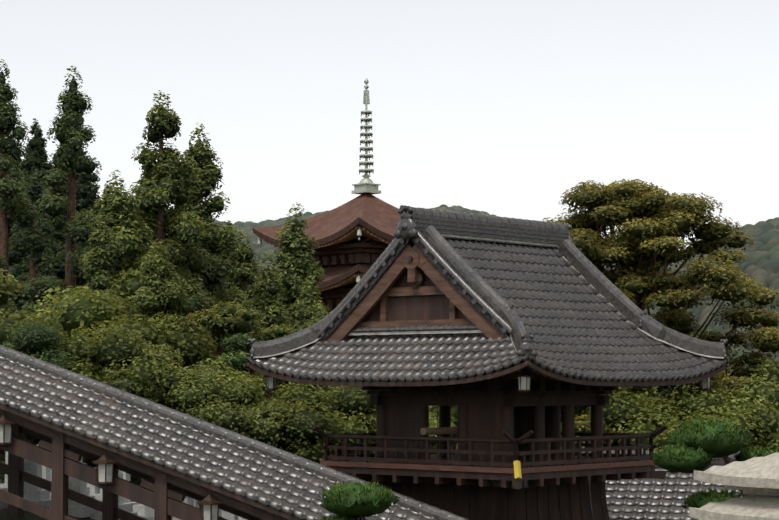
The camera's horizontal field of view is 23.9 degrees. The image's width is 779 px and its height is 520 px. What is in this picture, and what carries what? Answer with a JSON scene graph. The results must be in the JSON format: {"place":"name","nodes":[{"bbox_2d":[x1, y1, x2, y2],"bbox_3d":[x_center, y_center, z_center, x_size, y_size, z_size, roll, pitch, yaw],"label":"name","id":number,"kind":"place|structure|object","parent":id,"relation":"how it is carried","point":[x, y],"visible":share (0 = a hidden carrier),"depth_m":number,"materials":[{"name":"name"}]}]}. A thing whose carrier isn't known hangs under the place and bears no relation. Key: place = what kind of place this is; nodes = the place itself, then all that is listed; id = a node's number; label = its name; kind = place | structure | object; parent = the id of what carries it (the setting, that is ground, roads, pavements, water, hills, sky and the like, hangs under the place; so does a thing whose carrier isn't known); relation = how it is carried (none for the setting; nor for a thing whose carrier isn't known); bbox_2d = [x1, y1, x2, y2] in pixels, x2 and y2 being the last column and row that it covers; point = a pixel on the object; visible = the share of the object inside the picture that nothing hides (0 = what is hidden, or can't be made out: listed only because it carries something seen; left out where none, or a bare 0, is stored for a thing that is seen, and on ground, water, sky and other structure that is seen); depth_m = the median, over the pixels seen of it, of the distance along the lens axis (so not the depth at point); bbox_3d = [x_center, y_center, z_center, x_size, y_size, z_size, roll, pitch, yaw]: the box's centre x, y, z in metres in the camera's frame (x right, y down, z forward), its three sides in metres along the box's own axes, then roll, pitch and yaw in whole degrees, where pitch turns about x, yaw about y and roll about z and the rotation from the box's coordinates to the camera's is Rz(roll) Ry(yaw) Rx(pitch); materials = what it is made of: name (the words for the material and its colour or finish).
{"place":"outdoors","nodes":[
{"label":"outdoors","id":0,"kind":"place"},
{"bbox_2d":[0,204,778,519],"bbox_3d":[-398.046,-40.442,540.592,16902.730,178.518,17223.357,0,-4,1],"label":"hills","id":1,"kind":"structure","parent":0,"point":[760,264],"depth_m":996.71,"materials":[{"name":"green plant"}]},
{"bbox_2d":[0,458,4,483],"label":"tree","id":2,"kind":"object","parent":1,"relation":"on","point":[2,477],"depth_m":77.26,"materials":[{"name":"green plant"}]},
{"bbox_2d":[8,165,22,272],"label":"forest tree","id":3,"kind":"object","parent":1,"relation":"on","point":[14,174],"visible":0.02,"depth_m":173.63,"materials":[{"name":"green plant"}]},
{"bbox_2d":[9,160,24,173],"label":"forest tree","id":4,"kind":"object","parent":1,"relation":"on","point":[16,163],"visible":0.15,"depth_m":227.93,"materials":[{"name":"green plant"}]},
{"bbox_2d":[9,276,29,318],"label":"forest tree","id":5,"kind":"object","parent":1,"relation":"on","point":[19,297],"visible":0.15,"depth_m":133.00,"materials":[{"name":"green plant"}]},
{"bbox_2d":[8,189,39,272],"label":"forest tree","id":6,"kind":"object","parent":1,"relation":"on","point":[12,255],"depth_m":161.23,"materials":[{"name":"green plant"}]},
{"bbox_2d":[6,170,42,193],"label":"forest tree","id":7,"kind":"object","parent":1,"relation":"on","point":[21,175],"visible":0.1,"depth_m":200.11,"materials":[{"name":"green plant"}]},
{"bbox_2d":[0,59,52,320],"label":"cedar tree","id":8,"kind":"object","parent":1,"relation":"on","point":[20,211],"visible":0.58,"depth_m":95.47,"materials":[{"name":"green plant"}]},
{"bbox_2d":[9,169,56,280],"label":"forest tree","id":9,"kind":"object","parent":1,"relation":"on","point":[21,269],"depth_m":155.36,"materials":[{"name":"green plant"}]},
{"bbox_2d":[9,172,62,287],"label":"forest tree","id":10,"kind":"object","parent":1,"relation":"on","point":[34,192],"visible":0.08,"depth_m":147.32,"materials":[{"name":"green plant"}]},
{"bbox_2d":[18,122,53,189],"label":"forest tree","id":11,"kind":"object","parent":1,"relation":"on","point":[35,157],"visible":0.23,"depth_m":217.67,"materials":[{"name":"green plant"}]},
{"bbox_2d":[23,118,49,187],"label":"forest tree","id":12,"kind":"object","parent":1,"relation":"on","point":[34,127],"visible":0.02,"depth_m":238.15,"materials":[{"name":"green plant"}]},
{"bbox_2d":[7,198,65,240],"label":"forest tree","id":13,"kind":"object","parent":1,"relation":"on","point":[56,235],"visible":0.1,"depth_m":171.95,"materials":[{"name":"green plant"}]},
{"bbox_2d":[16,251,64,322],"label":"forest tree","id":14,"kind":"object","parent":1,"relation":"on","point":[48,271],"depth_m":114.12,"materials":[{"name":"green plant"}]},
{"bbox_2d":[39,148,51,187],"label":"forest tree","id":15,"kind":"object","parent":1,"relation":"on","point":[45,178],"depth_m":221.89,"materials":[{"name":"green plant"}]},
{"bbox_2d":[8,228,83,279],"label":"forest tree","id":16,"kind":"object","parent":1,"relation":"on","point":[61,241],"visible":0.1,"depth_m":170.40,"materials":[{"name":"green plant"}]},
{"bbox_2d":[0,268,104,483],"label":"broad tree","id":17,"kind":"object","parent":1,"relation":"on","point":[5,292],"visible":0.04,"depth_m":64.32,"materials":[{"name":"green plant"}]},
{"bbox_2d":[4,66,101,451],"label":"araucaria tree","id":18,"kind":"object","parent":1,"relation":"on","point":[71,135],"visible":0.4,"depth_m":78.26,"materials":[{"name":"green plant"}]},
{"bbox_2d":[48,144,63,171],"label":"forest tree","id":19,"kind":"object","parent":1,"relation":"on","point":[53,157],"depth_m":231.75,"materials":[{"name":"green plant"}]},
{"bbox_2d":[0,319,115,459],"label":"broad tree","id":20,"kind":"object","parent":1,"relation":"on","point":[41,342],"visible":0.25,"depth_m":53.67,"materials":[{"name":"green plant"}]},
{"bbox_2d":[47,143,68,190],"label":"forest tree","id":21,"kind":"object","parent":1,"relation":"on","point":[54,162],"visible":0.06,"depth_m":213.25,"materials":[{"name":"green plant"}]},
{"bbox_2d":[50,171,67,279],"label":"forest tree","id":22,"kind":"object","parent":1,"relation":"on","point":[60,275],"visible":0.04,"depth_m":180.75,"materials":[{"name":"green plant"}]},
{"bbox_2d":[50,181,92,296],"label":"forest tree","id":23,"kind":"object","parent":1,"relation":"on","point":[79,195],"visible":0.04,"depth_m":179.99,"materials":[{"name":"green plant"}]},
{"bbox_2d":[67,144,94,187],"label":"forest tree","id":24,"kind":"object","parent":1,"relation":"on","point":[78,176],"visible":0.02,"depth_m":209.64,"materials":[{"name":"green plant"}]},
{"bbox_2d":[61,151,101,296],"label":"forest tree","id":25,"kind":"object","parent":1,"relation":"on","point":[89,197],"visible":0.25,"depth_m":180.66,"materials":[{"name":"green plant"}]},
{"bbox_2d":[82,198,101,230],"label":"forest tree","id":26,"kind":"object","parent":1,"relation":"on","point":[89,208],"visible":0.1,"depth_m":198.01,"materials":[{"name":"green plant"}]},
{"bbox_2d":[80,212,127,493],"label":"cedar tree","id":27,"kind":"object","parent":1,"relation":"on","point":[104,251],"visible":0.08,"depth_m":65.89,"materials":[{"name":"green plant"}]},
{"bbox_2d":[102,181,111,193],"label":"forest tree","id":28,"kind":"object","parent":1,"relation":"on","point":[106,185],"visible":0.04,"depth_m":208.09,"materials":[{"name":"green plant"}]},
{"bbox_2d":[0,286,218,444],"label":"broad tree","id":29,"kind":"object","parent":1,"relation":"on","point":[96,313],"visible":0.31,"depth_m":59.26,"materials":[{"name":"green plant"}]},
{"bbox_2d":[0,324,223,467],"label":"broad tree","id":30,"kind":"object","parent":1,"relation":"on","point":[111,353],"visible":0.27,"depth_m":53.65,"materials":[{"name":"green plant"}]},
{"bbox_2d":[0,445,246,519],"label":"gravestones","id":31,"kind":"object","parent":1,"relation":"on","point":[37,495],"visible":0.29,"depth_m":42.21,"materials":[{"name":"grey stone"}]},
{"bbox_2d":[78,170,196,344],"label":"cedar tree","id":32,"kind":"object","parent":1,"relation":"on","point":[117,207],"visible":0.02,"depth_m":69.89,"materials":[{"name":"green plant"}]},
{"bbox_2d":[92,239,207,508],"bbox_3d":[-7.989,5.359,59.695,5.780,12.220,5.098,-1,-4,9],"label":"cedar tree","id":33,"kind":"object","parent":1,"relation":"on","point":[161,297],"visible":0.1,"depth_m":60.10,"materials":[{"name":"green plant"}]},
{"bbox_2d":[110,90,220,364],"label":"tall cedar tree","id":34,"kind":"object","parent":1,"relation":"on","point":[168,175],"visible":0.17,"depth_m":72.30,"materials":[{"name":"green plant"}]},
{"bbox_2d":[99,344,291,448],"bbox_3d":[-5.950,6.052,54.454,6.959,7.159,6.728,-1,-4,9],"label":"broad tree","id":35,"kind":"object","parent":1,"relation":"on","point":[205,388],"visible":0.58,"depth_m":53.14,"materials":[{"name":"green plant"}]},
{"bbox_2d":[145,123,259,376],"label":"cedar tree","id":36,"kind":"object","parent":1,"relation":"on","point":[219,242],"visible":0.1,"depth_m":75.93,"materials":[{"name":"green plant"}]},
{"bbox_2d":[133,301,293,478],"bbox_3d":[-6.138,6.848,62.595,7.716,10.785,6.086,3,-5,-35],"label":"pine tree","id":37,"kind":"object","parent":1,"relation":"on","point":[230,319],"visible":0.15,"depth_m":61.74,"materials":[{"name":"green plant"}]},
{"bbox_2d":[0,345,468,519],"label":"corridor","id":38,"kind":"object","parent":1,"relation":"on","point":[171,458],"visible":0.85,"depth_m":37.98,"materials":[{"name":"tile"}]},
{"bbox_2d":[215,230,261,352],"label":"cedar tree","id":39,"kind":"object","parent":1,"relation":"on","point":[247,269],"visible":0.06,"depth_m":88.04,"materials":[{"name":"green plant"}]},
{"bbox_2d":[215,333,265,404],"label":"pine tree","id":40,"kind":"object","parent":1,"relation":"on","point":[240,345],"visible":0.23,"depth_m":57.30,"materials":[{"name":"green plant"}]},
{"bbox_2d":[245,251,292,405],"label":"cedar tree","id":41,"kind":"object","parent":1,"relation":"on","point":[268,303],"visible":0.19,"depth_m":77.67,"materials":[{"name":"green plant"}]},
{"bbox_2d":[270,203,326,399],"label":"cedar tree","id":42,"kind":"object","parent":1,"relation":"on","point":[297,269],"visible":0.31,"depth_m":83.78,"materials":[{"name":"green plant"}]},
{"bbox_2d":[224,382,375,463],"bbox_3d":[-2.886,7.099,55.647,6.218,7.119,7.107,-2,-4,33],"label":"broad tree","id":43,"kind":"object","parent":1,"relation":"on","point":[302,410],"visible":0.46,"depth_m":53.90,"materials":[{"name":"green plant"}]},
{"bbox_2d":[289,275,330,388],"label":"young cedar tree","id":44,"kind":"object","parent":1,"relation":"on","point":[307,307],"visible":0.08,"depth_m":69.82,"materials":[{"name":"green plant"}]},
{"bbox_2d":[274,300,359,455],"bbox_3d":[-1.750,6.878,61.265,4.630,11.099,5.250,1,-4,-16],"label":"cedar tree","id":45,"kind":"object","parent":1,"relation":"on","point":[317,317],"visible":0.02,"depth_m":61.50,"materials":[{"name":"green plant"}]},
{"bbox_2d":[250,78,400,321],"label":"pagoda","id":46,"kind":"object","parent":1,"relation":"on","point":[354,237],"visible":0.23,"depth_m":98.19,"materials":[{"name":"brown wood"}]},
{"bbox_2d":[317,479,399,519],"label":"niwaki pine tree","id":47,"kind":"object","parent":1,"relation":"on","point":[353,500],"visible":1,"depth_m":26.51,"materials":[{"name":"green plant"}]},
{"bbox_2d":[272,391,457,483],"bbox_3d":[-0.696,8.140,59.107,7.720,7.942,7.463,-3,-5,38],"label":"broad tree","id":48,"kind":"object","parent":1,"relation":"on","point":[430,426],"visible":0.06,"depth_m":59.65,"materials":[{"name":"green plant"}]},
{"bbox_2d":[429,406,457,444],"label":"broad tree","id":49,"kind":"object","parent":1,"relation":"on","point":[434,414],"depth_m":66.53,"materials":[{"name":"green plant"}]},
{"bbox_2d":[245,205,729,519],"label":"bell tower","id":50,"kind":"structure","parent":1,"relation":"on","point":[508,337],"depth_m":43.18,"materials":[{"name":"tile"}]},
{"bbox_2d":[429,406,578,445],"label":"broad tree","id":51,"kind":"object","parent":1,"relation":"on","point":[455,413],"depth_m":66.69,"materials":[{"name":"green plant"}]},
{"bbox_2d":[455,396,616,446],"bbox_3d":[6.267,8.513,65.300,8.217,10.096,8.864,3,-5,-35],"label":"broad tree","id":52,"kind":"object","parent":1,"relation":"on","point":[582,407],"visible":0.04,"depth_m":63.38,"materials":[{"name":"green plant"}]},
{"bbox_2d":[456,179,778,453],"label":"pine tree","id":53,"kind":"object","parent":1,"relation":"on","point":[654,221],"visible":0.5,"depth_m":66.31,"materials":[{"name":"green plant"}]},
{"bbox_2d":[560,387,688,449],"bbox_3d":[8.674,8.870,63.455,8.990,9.006,7.866,-3,-5,41],"label":"broad tree","id":54,"kind":"object","parent":1,"relation":"on","point":[621,414],"visible":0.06,"depth_m":60.82,"materials":[{"name":"green plant"}]},
{"bbox_2d":[575,442,749,519],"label":"tiled roof","id":55,"kind":"structure","parent":1,"relation":"on","point":[647,499],"depth_m":51.96,"materials":[{"name":"tile"}]},
{"bbox_2d":[579,383,778,450],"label":"broad tree","id":56,"kind":"object","parent":1,"relation":"on","point":[762,425],"visible":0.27,"depth_m":59.96,"materials":[{"name":"green plant"}]},
{"bbox_2d":[686,327,732,386],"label":"pine tree","id":57,"kind":"object","parent":1,"relation":"on","point":[706,331],"depth_m":73.86,"materials":[{"name":"green plant"}]},
{"bbox_2d":[650,417,778,508],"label":"pine tree","id":58,"kind":"object","parent":1,"relation":"on","point":[699,444],"visible":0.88,"depth_m":26.44,"materials":[{"name":"green plant"}]},
{"bbox_2d":[683,357,778,447],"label":"broad tree","id":59,"kind":"object","parent":1,"relation":"on","point":[764,375],"visible":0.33,"depth_m":63.12,"materials":[{"name":"green plant"}]},
{"bbox_2d":[689,453,778,519],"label":"stone pagoda","id":60,"kind":"object","parent":1,"relation":"on","point":[756,479],"visible":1,"depth_m":19.58,"materials":[{"name":"beige stone"}]},
{"bbox_2d":[0,0,778,249],"label":"sky","id":61,"kind":"structure","parent":0,"point":[500,108],"materials":[{"name":"white"}]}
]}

